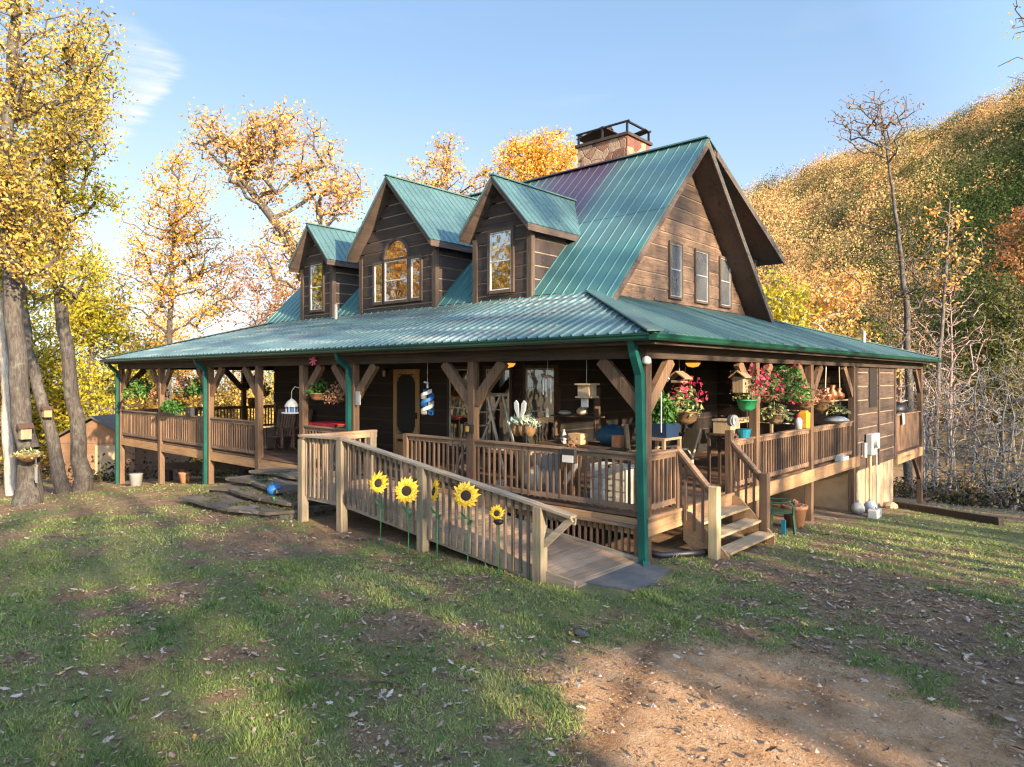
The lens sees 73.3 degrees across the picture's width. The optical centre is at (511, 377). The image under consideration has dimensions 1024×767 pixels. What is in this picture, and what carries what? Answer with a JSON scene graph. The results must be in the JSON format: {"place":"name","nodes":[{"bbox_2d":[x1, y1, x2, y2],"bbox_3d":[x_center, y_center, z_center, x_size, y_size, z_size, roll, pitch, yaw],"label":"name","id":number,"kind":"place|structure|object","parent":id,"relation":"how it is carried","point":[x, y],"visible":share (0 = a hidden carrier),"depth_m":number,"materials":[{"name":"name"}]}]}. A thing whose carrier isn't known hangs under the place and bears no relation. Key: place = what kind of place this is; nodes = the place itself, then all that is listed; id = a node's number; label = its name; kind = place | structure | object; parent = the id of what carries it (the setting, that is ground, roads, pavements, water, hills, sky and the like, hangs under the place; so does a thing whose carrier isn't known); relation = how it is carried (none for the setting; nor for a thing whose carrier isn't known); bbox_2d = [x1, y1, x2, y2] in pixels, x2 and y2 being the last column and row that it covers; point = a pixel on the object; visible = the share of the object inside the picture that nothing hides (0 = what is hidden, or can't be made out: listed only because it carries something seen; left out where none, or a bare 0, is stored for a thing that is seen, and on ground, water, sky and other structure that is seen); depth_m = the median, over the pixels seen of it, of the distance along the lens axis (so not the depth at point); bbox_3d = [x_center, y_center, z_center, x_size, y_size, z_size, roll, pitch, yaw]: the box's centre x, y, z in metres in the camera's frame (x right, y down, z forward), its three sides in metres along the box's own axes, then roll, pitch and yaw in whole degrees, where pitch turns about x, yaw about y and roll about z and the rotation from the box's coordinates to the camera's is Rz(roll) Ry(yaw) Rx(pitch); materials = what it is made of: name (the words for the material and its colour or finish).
{"place":"outdoors","nodes":[
{"label":"outdoors","id":0,"kind":"place"},
{"bbox_2d":[0,393,1023,766],"bbox_3d":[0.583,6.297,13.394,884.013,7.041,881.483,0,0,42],"label":"ground","id":1,"kind":"structure","parent":0,"point":[628,739],"depth_m":7.07,"materials":[{"name":"brown soil"}]},
{"bbox_2d":[0,121,45,495],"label":"birch tree","id":2,"kind":"object","parent":1,"relation":"on","point":[8,445],"visible":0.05,"depth_m":21.90,"materials":[{"name":"white plant"}]},
{"bbox_2d":[0,276,88,451],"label":"autumn tree","id":3,"kind":"object","parent":1,"relation":"on","point":[49,359],"visible":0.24,"depth_m":34.17,"materials":[{"name":"yellow plant"}]},
{"bbox_2d":[0,71,92,493],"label":"oak tree","id":4,"kind":"object","parent":1,"relation":"on","point":[60,482],"visible":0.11,"depth_m":20.69,"materials":[{"name":"brown plant"}]},
{"bbox_2d":[0,0,134,506],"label":"oak tree","id":5,"kind":"object","parent":1,"relation":"on","point":[28,490],"visible":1,"depth_m":16.81,"materials":[{"name":"yellow plant"}]},
{"bbox_2d":[15,423,34,439],"bbox_3d":[-11.743,1.295,16.600,0.360,0.380,0.320,0,0,42],"label":"birdhouse","id":6,"kind":"object","parent":5,"relation":"attached to","point":[24,430],"visible":1,"depth_m":16.53,"materials":[{"name":"brown wood"}]},
{"bbox_2d":[9,447,44,461],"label":"trunk basket","id":7,"kind":"object","parent":5,"relation":"attached to","point":[28,456],"visible":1,"depth_m":16.43,"materials":[{"name":"green plant"}]},
{"bbox_2d":[0,342,136,460],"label":"autumn tree","id":8,"kind":"object","parent":1,"relation":"on","point":[61,417],"visible":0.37,"depth_m":37.64,"materials":[{"name":"yellow plant"}]},
{"bbox_2d":[0,13,138,492],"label":"oak tree","id":9,"kind":"object","parent":1,"relation":"on","point":[84,477],"visible":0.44,"depth_m":21.03,"materials":[{"name":"yellow plant"}]},
{"bbox_2d":[32,251,145,409],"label":"autumn tree","id":10,"kind":"object","parent":1,"relation":"on","point":[94,319],"visible":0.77,"depth_m":42.57,"materials":[{"name":"yellow plant"}]},
{"bbox_2d":[44,414,188,481],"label":"garden shed","id":11,"kind":"structure","parent":1,"relation":"on","point":[100,431],"depth_m":29.41,"materials":[{"name":"beige wood"}]},
{"bbox_2d":[95,445,114,480],"bbox_3d":[-17.358,3.857,29.393,0.850,1.900,0.040,0,0,-1],"label":"door","id":12,"kind":"structure","parent":11,"relation":"in","point":[109,450],"depth_m":29.37,"materials":[{"name":"beige"}]},
{"bbox_2d":[75,325,178,413],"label":"autumn tree","id":13,"kind":"object","parent":1,"relation":"on","point":[107,381],"visible":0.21,"depth_m":45.66,"materials":[{"name":"yellow plant"}]},
{"bbox_2d":[111,311,197,404],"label":"autumn tree","id":14,"kind":"object","parent":1,"relation":"on","point":[164,341],"visible":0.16,"depth_m":57.75,"materials":[{"name":"orange plant"}]},
{"bbox_2d":[105,140,250,404],"bbox_3d":[-19.615,-3.908,40.282,7.588,19.966,7.200,0,0,42],"label":"autumn tree","id":15,"kind":"object","parent":1,"relation":"on","point":[173,240],"visible":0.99,"depth_m":39.73,"materials":[{"name":"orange plant"}]},
{"bbox_2d":[125,370,236,413],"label":"autumn tree","id":16,"kind":"object","parent":1,"relation":"on","point":[177,374],"visible":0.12,"depth_m":51.38,"materials":[{"name":"yellow plant"}]},
{"bbox_2d":[179,370,273,473],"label":"autumn tree","id":17,"kind":"object","parent":1,"relation":"on","point":[222,396],"visible":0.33,"depth_m":46.39,"materials":[{"name":"yellow plant"}]},
{"bbox_2d":[238,467,250,475],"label":"log block","id":18,"kind":"structure","parent":1,"relation":"on","point":[242,471],"depth_m":21.99,"materials":[{"name":"brown wood"}]},
{"bbox_2d":[165,462,254,469],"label":"log beam","id":19,"kind":"structure","parent":18,"relation":"on","point":[197,465],"depth_m":23.41,"materials":[{"name":"brown wood"}]},
{"bbox_2d":[206,240,299,427],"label":"autumn tree","id":20,"kind":"object","parent":1,"relation":"on","point":[269,312],"visible":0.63,"depth_m":53.41,"materials":[{"name":"orange plant"}]},
{"bbox_2d":[179,467,348,519],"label":"stone steps","id":21,"kind":"structure","parent":1,"relation":"on","point":[247,496],"depth_m":14.69,"materials":[{"name":"grey stone"}]},
{"bbox_2d":[178,95,377,298],"bbox_3d":[-11.148,-4.070,33.004,9.651,18.214,5.338,0,0,-1],"label":"autumn tree","id":22,"kind":"object","parent":1,"relation":"on","point":[245,164],"visible":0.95,"depth_m":32.52,"materials":[{"name":"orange plant"}]},
{"bbox_2d":[369,471,388,544],"bbox_3d":[-2.232,2.224,11.504,0.409,1.355,0.110,0,0,25],"label":"sunflower stake","id":23,"kind":"object","parent":1,"relation":"on","point":[378,483],"visible":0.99,"depth_m":11.49,"materials":[{"name":"yellow metal"}]},
{"bbox_2d":[395,477,419,549],"bbox_3d":[-1.678,2.240,11.024,0.416,1.322,0.139,0,0,15],"label":"sunflower stake","id":24,"kind":"object","parent":1,"relation":"on","point":[406,490],"visible":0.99,"depth_m":11.01,"materials":[{"name":"yellow metal"}]},
{"bbox_2d":[396,127,495,194],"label":"autumn tree","id":25,"kind":"object","parent":1,"relation":"on","point":[444,168],"visible":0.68,"depth_m":45.65,"materials":[{"name":"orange plant"}]},
{"bbox_2d":[454,481,480,566],"bbox_3d":[-0.666,2.224,10.126,0.417,1.396,0.147,0,0,13],"label":"sunflower stake","id":26,"kind":"object","parent":1,"relation":"on","point":[467,495],"visible":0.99,"depth_m":10.11,"materials":[{"name":"yellow metal"}]},
{"bbox_2d":[298,429,637,587],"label":"wheelchair ramp","id":27,"kind":"structure","parent":1,"relation":"on","point":[534,547],"depth_m":10.98,"materials":[{"name":"brown wood"}]},
{"bbox_2d":[489,505,503,575],"bbox_3d":[-0.214,2.355,9.729,0.199,1.123,0.160,0,0,42],"label":"sunflower stake","id":28,"kind":"object","parent":1,"relation":"on","point":[496,512],"visible":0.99,"depth_m":9.70,"materials":[{"name":"yellow metal"}]},
{"bbox_2d":[0,483,1023,766],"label":"lawn grass","id":29,"kind":"structure","parent":1,"relation":"on","point":[300,693],"depth_m":7.37,"materials":[{"name":"green plant"}]},
{"bbox_2d":[0,483,1023,766],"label":"fallen leaves","id":30,"kind":"object","parent":1,"relation":"on","point":[532,747],"visible":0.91,"depth_m":7.38,"materials":[{"name":"brown plant"}]},
{"bbox_2d":[0,451,1023,510],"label":"undergrowth","id":31,"kind":"object","parent":1,"relation":"on","point":[956,498],"visible":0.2,"depth_m":28.69,"materials":[{"name":"brown plant"}]},
{"bbox_2d":[100,119,941,566],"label":"log house","id":32,"kind":"structure","parent":1,"relation":"on","point":[626,219],"depth_m":16.76,"materials":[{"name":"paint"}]},
{"bbox_2d":[120,377,156,398],"bbox_3d":[-12.770,0.230,23.677,1.236,1.044,1.286,0,0,42],"label":"hanging basket","id":33,"kind":"object","parent":32,"relation":"hanging from","point":[141,389],"visible":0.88,"depth_m":23.55,"materials":[{"name":"green plant"}]},
{"bbox_2d":[158,399,186,413],"bbox_3d":[-10.771,0.916,21.845,1.243,0.484,0.761,0,0,42],"label":"planter box","id":34,"kind":"object","parent":32,"relation":"on","point":[173,407],"visible":0.98,"depth_m":21.65,"materials":[{"name":"green plastic"}]},
{"bbox_2d":[169,375,194,397],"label":"hanging basket","id":35,"kind":"object","parent":32,"relation":"hanging from","point":[181,393],"visible":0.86,"depth_m":21.49,"materials":[{"name":"green plant"}]},
{"bbox_2d":[263,409,295,449],"bbox_3d":[-6.778,1.528,20.086,0.640,1.179,0.878,0,0,13],"label":"rocking chair","id":36,"kind":"object","parent":32,"relation":"on","point":[283,431],"visible":0.81,"depth_m":20.32,"materials":[{"name":"brown wood"}]},
{"bbox_2d":[306,378,329,399],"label":"hanging basket","id":37,"kind":"object","parent":32,"relation":"hanging from","point":[318,395],"visible":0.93,"depth_m":16.45,"materials":[{"name":"ceramic"}]},
{"bbox_2d":[322,380,345,403],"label":"hanging basket","id":38,"kind":"object","parent":32,"relation":"hanging from","point":[337,398],"visible":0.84,"depth_m":15.89,"materials":[{"name":"brown plant"}]},
{"bbox_2d":[393,369,419,460],"bbox_3d":[-2.760,0.953,17.881,1.020,2.330,0.090,0,0,42],"label":"screen door","id":39,"kind":"structure","parent":32,"relation":"in","point":[406,382],"depth_m":17.92,"materials":[{"name":"brown wood"}]},
{"bbox_2d":[421,363,433,414],"bbox_3d":[-1.713,0.233,13.958,0.270,1.070,0.270,0,0,42],"label":"wind spinner","id":40,"kind":"object","parent":32,"relation":"hanging from","point":[429,406],"visible":1,"depth_m":13.91,"materials":[{"name":"blue plastic"}]},
{"bbox_2d":[447,366,467,449],"bbox_3d":[-1.243,0.733,16.563,0.890,2.000,0.082,0,0,42],"label":"window","id":41,"kind":"structure","parent":32,"relation":"in","point":[457,410],"depth_m":16.66,"materials":[{"name":"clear glass"}]},
{"bbox_2d":[455,393,515,485],"bbox_3d":[-0.503,1.223,13.961,1.606,1.810,0.547,0,0,42],"label":"step ladder","id":42,"kind":"object","parent":32,"relation":"on","point":[490,411],"visible":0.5,"depth_m":13.83,"materials":[{"name":"metal"}]},
{"bbox_2d":[483,366,513,454],"bbox_3d":[-0.316,0.733,15.739,0.890,2.000,0.082,0,0,42],"label":"window","id":43,"kind":"structure","parent":32,"relation":"in","point":[505,384],"depth_m":15.70,"materials":[{"name":"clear glass"}]},
{"bbox_2d":[507,361,541,436],"bbox_3d":[0.219,0.383,12.231,0.779,1.350,0.399,0,0,42],"label":"hanging basket","id":44,"kind":"object","parent":32,"relation":"hanging from","point":[522,424],"visible":0.98,"depth_m":12.14,"materials":[{"name":"white paint"}]},
{"bbox_2d":[524,462,545,490],"bbox_3d":[0.441,1.847,12.684,0.484,0.577,0.449,0,0,42],"label":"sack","id":45,"kind":"object","parent":32,"relation":"on","point":[532,478],"visible":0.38,"depth_m":12.52,"materials":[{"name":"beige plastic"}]},
{"bbox_2d":[523,365,558,445],"bbox_3d":[0.610,0.733,14.914,0.950,2.000,0.082,0,0,42],"label":"window","id":46,"kind":"structure","parent":32,"relation":"in","point":[533,380],"depth_m":14.91,"materials":[{"name":"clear glass"}]},
{"bbox_2d":[532,452,557,492],"bbox_3d":[0.836,1.768,12.847,0.760,0.699,0.530,0,0,42],"label":"storage bin","id":47,"kind":"object","parent":32,"relation":"on","point":[550,469],"visible":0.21,"depth_m":12.63,"materials":[{"name":"grey plastic"}]},
{"bbox_2d":[550,387,604,437],"bbox_3d":[1.326,0.708,14.064,1.200,1.000,0.240,0,0,42],"label":"wall shelf","id":48,"kind":"object","parent":32,"relation":"attached to","point":[596,416],"depth_m":14.12,"materials":[{"name":"brown wood"}]},
{"bbox_2d":[536,439,635,463],"bbox_3d":[1.499,1.698,13.281,2.100,0.840,0.700,0,0,42],"label":"work table","id":49,"kind":"object","parent":32,"relation":"on","point":[596,445],"visible":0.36,"depth_m":12.92,"materials":[{"name":"brown wood"}]},
{"bbox_2d":[594,424,629,445],"bbox_3d":[1.907,1.097,12.987,0.757,0.435,0.532,0,0,42],"label":"tarpaulin","id":50,"kind":"object","parent":49,"relation":"on","point":[604,434],"visible":0.72,"depth_m":12.83,"materials":[{"name":"blue fabric"}]},
{"bbox_2d":[574,360,599,406],"bbox_3d":[1.237,0.093,11.346,0.300,0.790,0.300,0,0,42],"label":"bamboo feeder","id":51,"kind":"object","parent":32,"relation":"hanging from","point":[586,390],"visible":0.99,"depth_m":11.27,"materials":[{"name":"white paint"}]},
{"bbox_2d":[590,461,617,499],"bbox_3d":[1.615,1.798,11.817,0.400,0.639,0.435,0,0,42],"label":"drawer unit","id":52,"kind":"object","parent":32,"relation":"on","point":[603,480],"visible":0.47,"depth_m":11.70,"materials":[{"name":"white paint"}]},
{"bbox_2d":[608,463,633,503],"bbox_3d":[1.840,1.798,11.616,0.400,0.639,0.435,0,0,42],"label":"drawer unit","id":53,"kind":"object","parent":32,"relation":"on","point":[625,483],"visible":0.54,"depth_m":11.45,"materials":[{"name":"beige plastic"}]},
{"bbox_2d":[652,436,681,499],"bbox_3d":[2.570,1.573,11.927,0.500,1.090,0.600,0,0,42],"label":"plant stand","id":54,"kind":"object","parent":32,"relation":"on","point":[664,440],"visible":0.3,"depth_m":11.92,"materials":[{"name":"brown wood"}]},
{"bbox_2d":[652,389,680,437],"bbox_3d":[2.557,0.610,11.938,0.734,0.832,0.522,0,0,42],"label":"potted plant","id":55,"kind":"object","parent":54,"relation":"on","point":[670,429],"visible":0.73,"depth_m":11.76,"materials":[{"name":"green plant"}]},
{"bbox_2d":[667,240,682,299],"bbox_3d":[3.971,-2.587,16.704,0.082,1.380,0.650,0,0,42],"label":"window","id":56,"kind":"structure","parent":32,"relation":"in","point":[675,254],"depth_m":16.71,"materials":[{"name":"grey glass"}]},
{"bbox_2d":[659,427,700,470],"bbox_3d":[3.427,1.581,14.257,0.786,1.077,0.600,0,0,-14],"label":"patio chair","id":57,"kind":"object","parent":32,"relation":"on","point":[690,440],"visible":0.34,"depth_m":14.22,"materials":[{"name":"beige fabric"}]},
{"bbox_2d":[666,361,707,423],"bbox_3d":[3.063,0.258,12.045,0.728,1.100,0.783,0,0,21],"label":"hanging basket","id":58,"kind":"object","parent":32,"relation":"hanging from","point":[687,415],"visible":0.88,"depth_m":11.88,"materials":[{"name":"plant"}]},
{"bbox_2d":[693,248,709,304],"bbox_3d":[4.888,-2.587,17.735,0.082,1.380,0.770,0,0,42],"label":"window","id":59,"kind":"structure","parent":32,"relation":"in","point":[701,268],"depth_m":17.74,"materials":[{"name":"grey glass"}]},
{"bbox_2d":[706,432,741,485],"bbox_3d":[4.132,1.599,13.382,0.500,1.038,0.550,0,0,42],"label":"side table","id":60,"kind":"object","parent":32,"relation":"on","point":[719,435],"visible":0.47,"depth_m":13.34,"materials":[{"name":"brown wood"}]},
{"bbox_2d":[712,418,739,433],"bbox_3d":[4.151,0.943,13.365,0.390,0.270,0.390,0,0,42],"label":"wicker box","id":61,"kind":"object","parent":60,"relation":"on","point":[720,425],"visible":0.68,"depth_m":13.25,"materials":[{"name":"beige wicker"}]},
{"bbox_2d":[718,255,731,308],"bbox_3d":[5.815,-2.587,18.777,0.082,1.380,0.720,0,0,42],"label":"window","id":62,"kind":"structure","parent":32,"relation":"in","point":[725,274],"depth_m":18.76,"materials":[{"name":"grey glass"}]},
{"bbox_2d":[728,370,751,392],"bbox_3d":[4.343,-0.007,13.093,0.320,0.590,0.340,0,0,42],"label":"birdhouse","id":63,"kind":"object","parent":32,"relation":"hanging from","point":[740,384],"visible":0.94,"depth_m":13.01,"materials":[{"name":"brown wood"}]},
{"bbox_2d":[727,362,769,410],"bbox_3d":[4.564,0.171,13.313,0.789,0.954,0.731,0,0,19],"label":"hanging basket","id":64,"kind":"object","parent":32,"relation":"hanging from","point":[745,404],"visible":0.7,"depth_m":13.18,"materials":[{"name":"green plastic"}]},
{"bbox_2d":[739,363,784,402],"bbox_3d":[5.054,0.111,13.873,0.880,0.805,0.939,0,0,42],"label":"hanging basket","id":65,"kind":"object","parent":32,"relation":"hanging from","point":[767,397],"visible":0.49,"depth_m":13.71,"materials":[{"name":"green plant"}]},
{"bbox_2d":[760,394,793,423],"bbox_3d":[5.598,0.638,14.429,0.735,0.660,1.036,0,0,42],"label":"hanging basket","id":66,"kind":"object","parent":32,"relation":"hanging from","point":[775,415],"visible":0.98,"depth_m":14.19,"materials":[{"name":"green plant"}]},
{"bbox_2d":[765,361,810,404],"bbox_3d":[5.831,0.120,14.765,1.163,0.960,1.411,0,0,42],"label":"hanging basket","id":67,"kind":"object","parent":32,"relation":"hanging from","point":[789,377],"visible":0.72,"depth_m":14.47,"materials":[{"name":"green plant"}]},
{"bbox_2d":[814,365,834,411],"bbox_3d":[7.294,0.258,16.379,0.728,1.100,0.714,0,0,42],"label":"hanging basket","id":68,"kind":"object","parent":32,"relation":"hanging from","point":[822,404],"visible":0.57,"depth_m":16.19,"materials":[{"name":"orange plant"}]},
{"bbox_2d":[863,433,879,507],"bbox_3d":[10.233,2.693,19.465,0.270,2.210,1.350,0,0,42],"label":"electric meter","id":69,"kind":"object","parent":32,"relation":"attached to","point":[871,445],"visible":0.93,"depth_m":19.38,"materials":[{"name":"grey plastic"}]},
{"bbox_2d":[485,125,577,181],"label":"autumn tree","id":70,"kind":"object","parent":1,"relation":"on","point":[537,160],"visible":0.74,"depth_m":45.11,"materials":[{"name":"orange plant"}]},
{"bbox_2d":[585,562,669,591],"bbox_3d":[1.710,2.805,9.607,0.700,0.065,1.390,0,0,42],"label":"ramp pad","id":71,"kind":"object","parent":1,"relation":"on","point":[634,575],"visible":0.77,"depth_m":9.54,"materials":[{"name":"concrete"}]},
{"bbox_2d":[652,549,707,558],"bbox_3d":[2.501,2.755,10.782,1.157,0.115,0.342,0,0,3],"label":"drain hose","id":72,"kind":"object","parent":1,"relation":"on","point":[687,553],"visible":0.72,"depth_m":10.73,"materials":[{"name":"black plastic"}]},
{"bbox_2d":[671,430,774,559],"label":"wooden stairs","id":73,"kind":"structure","parent":1,"relation":"on","point":[751,525],"depth_m":11.34,"materials":[{"name":"brown wood"}]},
{"bbox_2d":[541,627,1000,766],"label":"gravel","id":74,"kind":"structure","parent":1,"relation":"on","point":[746,755],"depth_m":5.76,"materials":[{"name":"stone"}]},
{"bbox_2d":[770,497,796,534],"bbox_3d":[5.393,2.665,13.823,0.606,0.923,0.543,0,0,23],"label":"plastic chair","id":75,"kind":"object","parent":1,"relation":"on","point":[773,511],"visible":0.68,"depth_m":13.67,"materials":[{"name":"green plastic"}]},
{"bbox_2d":[762,267,823,423],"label":"autumn tree","id":76,"kind":"object","parent":1,"relation":"on","point":[782,308],"visible":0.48,"depth_m":45.30,"materials":[{"name":"yellow plant"}]},
{"bbox_2d":[781,499,807,528],"bbox_3d":[6.003,2.892,14.628,0.540,0.637,0.540,0,0,42],"label":"flower pot","id":77,"kind":"object","parent":1,"relation":"on","point":[800,511],"visible":0.7,"depth_m":14.47,"materials":[{"name":"ceramic"}]},
{"bbox_2d":[774,260,884,332],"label":"autumn tree","id":78,"kind":"object","parent":1,"relation":"on","point":[850,287],"visible":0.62,"depth_m":49.24,"materials":[{"name":"yellow plant"}]},
{"bbox_2d":[810,319,904,387],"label":"autumn tree","id":79,"kind":"object","parent":1,"relation":"on","point":[853,329],"visible":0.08,"depth_m":46.03,"materials":[{"name":"orange plant"}]},
{"bbox_2d":[825,307,903,345],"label":"green tree","id":80,"kind":"object","parent":1,"relation":"on","point":[883,336],"visible":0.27,"depth_m":55.11,"materials":[{"name":"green plant"}]},
{"bbox_2d":[825,81,975,491],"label":"bare tree","id":81,"kind":"object","parent":1,"relation":"on","point":[907,466],"visible":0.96,"depth_m":41.88,"materials":[{"name":"brown plant"}]},
{"bbox_2d":[880,317,942,464],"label":"bare tree","id":82,"kind":"object","parent":1,"relation":"on","point":[899,390],"visible":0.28,"depth_m":59.69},
{"bbox_2d":[898,364,955,478],"bbox_3d":[24.005,3.090,39.936,3.235,8.035,3.407,0,0,42],"label":"bare shrub","id":83,"kind":"object","parent":1,"relation":"on","point":[936,425],"visible":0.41,"depth_m":39.94,"materials":[{"name":"brown plant"}]},
{"bbox_2d":[906,435,959,500],"bbox_3d":[18.355,4.052,30.006,2.010,3.110,2.403,0,0,42],"label":"bare shrub","id":84,"kind":"object","parent":1,"relation":"on","point":[932,469],"visible":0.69,"depth_m":29.95,"materials":[{"name":"plant"}]},
{"bbox_2d":[892,501,1003,525],"bbox_3d":[11.928,3.743,19.061,0.160,0.449,3.654,0,0,-11],"label":"retaining timber","id":85,"kind":"object","parent":1,"relation":"on","point":[990,519],"visible":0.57,"depth_m":18.59,"materials":[{"name":"brown wood"}]},
{"bbox_2d":[933,334,962,486],"bbox_3d":[20.374,1.921,32.315,1.453,8.096,1.141,0,0,28],"label":"bare shrub","id":86,"kind":"object","parent":1,"relation":"on","point":[944,393],"visible":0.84,"depth_m":32.29,"materials":[{"name":"brown plant"}]},
{"bbox_2d":[910,192,990,486],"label":"autumn tree","id":87,"kind":"object","parent":1,"relation":"on","point":[944,280],"visible":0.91,"depth_m":49.89,"materials":[{"name":"brown plant"}]},
{"bbox_2d":[910,284,996,466],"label":"bare tree","id":88,"kind":"object","parent":1,"relation":"on","point":[951,323],"visible":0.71,"depth_m":57.89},
{"bbox_2d":[909,384,999,499],"bbox_3d":[20.426,3.118,32.089,3.909,5.634,3.786,0,0,42],"label":"bare shrub","id":89,"kind":"object","parent":1,"relation":"on","point":[952,456],"visible":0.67,"depth_m":31.96,"materials":[{"name":"plant"}]},
{"bbox_2d":[927,357,1023,497],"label":"bare shrub","id":90,"kind":"object","parent":1,"relation":"on","point":[976,412],"visible":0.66,"depth_m":37.97,"materials":[{"name":"plant"}]},
{"bbox_2d":[941,434,1023,505],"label":"bare shrub","id":91,"kind":"object","parent":1,"relation":"on","point":[984,469],"visible":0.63,"depth_m":28.94,"materials":[{"name":"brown plant"}]},
{"bbox_2d":[954,371,1023,506],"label":"bare shrub","id":92,"kind":"object","parent":1,"relation":"on","point":[1001,477],"visible":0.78,"depth_m":30.98,"materials":[{"name":"plant"}]},
{"bbox_2d":[963,353,1023,463],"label":"green tree","id":93,"kind":"object","parent":1,"relation":"on","point":[994,368],"visible":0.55,"depth_m":59.82,"materials":[{"name":"green plant"}]},
{"bbox_2d":[974,456,1023,510],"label":"bare shrub","id":94,"kind":"object","parent":1,"relation":"on","point":[1017,480],"visible":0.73,"depth_m":26.98,"materials":[{"name":"plant"}]},
{"bbox_2d":[980,335,1023,489],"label":"bare shrub","id":95,"kind":"object","parent":1,"relation":"on","point":[1009,400],"visible":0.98,"depth_m":29.46,"materials":[{"name":"brown plant"}]},
{"bbox_2d":[981,399,1023,497],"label":"bare shrub","id":96,"kind":"object","parent":1,"relation":"on","point":[1018,430],"visible":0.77,"depth_m":28.68,"materials":[{"name":"plant"}]},
{"bbox_2d":[0,0,1023,391],"label":"sky","id":97,"kind":"structure","parent":0,"point":[762,79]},
{"bbox_2d":[112,118,1023,473],"bbox_3d":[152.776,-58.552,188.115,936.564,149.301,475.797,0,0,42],"label":"hill","id":98,"kind":"structure","parent":0,"point":[958,432],"depth_m":76.33,"materials":[{"name":"brown plant"}]},
{"bbox_2d":[730,71,1023,440],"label":"hillside forest","id":99,"kind":"object","parent":98,"relation":"on","point":[960,168],"visible":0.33,"depth_m":147.23,"materials":[{"name":"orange plant"}]},
{"bbox_2d":[932,270,1023,455],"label":"green tree","id":100,"kind":"object","parent":98,"relation":"on","point":[1000,313],"visible":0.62,"depth_m":65.50,"materials":[{"name":"green plant"}]},
{"bbox_2d":[976,205,1023,313],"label":"autumn tree","id":101,"kind":"object","parent":98,"relation":"on","point":[1012,244],"visible":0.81,"depth_m":75.85,"materials":[{"name":"orange plant"}]},
{"bbox_2d":[561,435,581,495],"bbox_3d":[1.030,1.573,12.226,0.437,1.089,0.300,0,0,42],"label":"pot stand","id":102,"kind":"object","parent":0,"point":[575,483],"visible":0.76,"depth_m":12.15,"materials":[{"name":"brown wood"}]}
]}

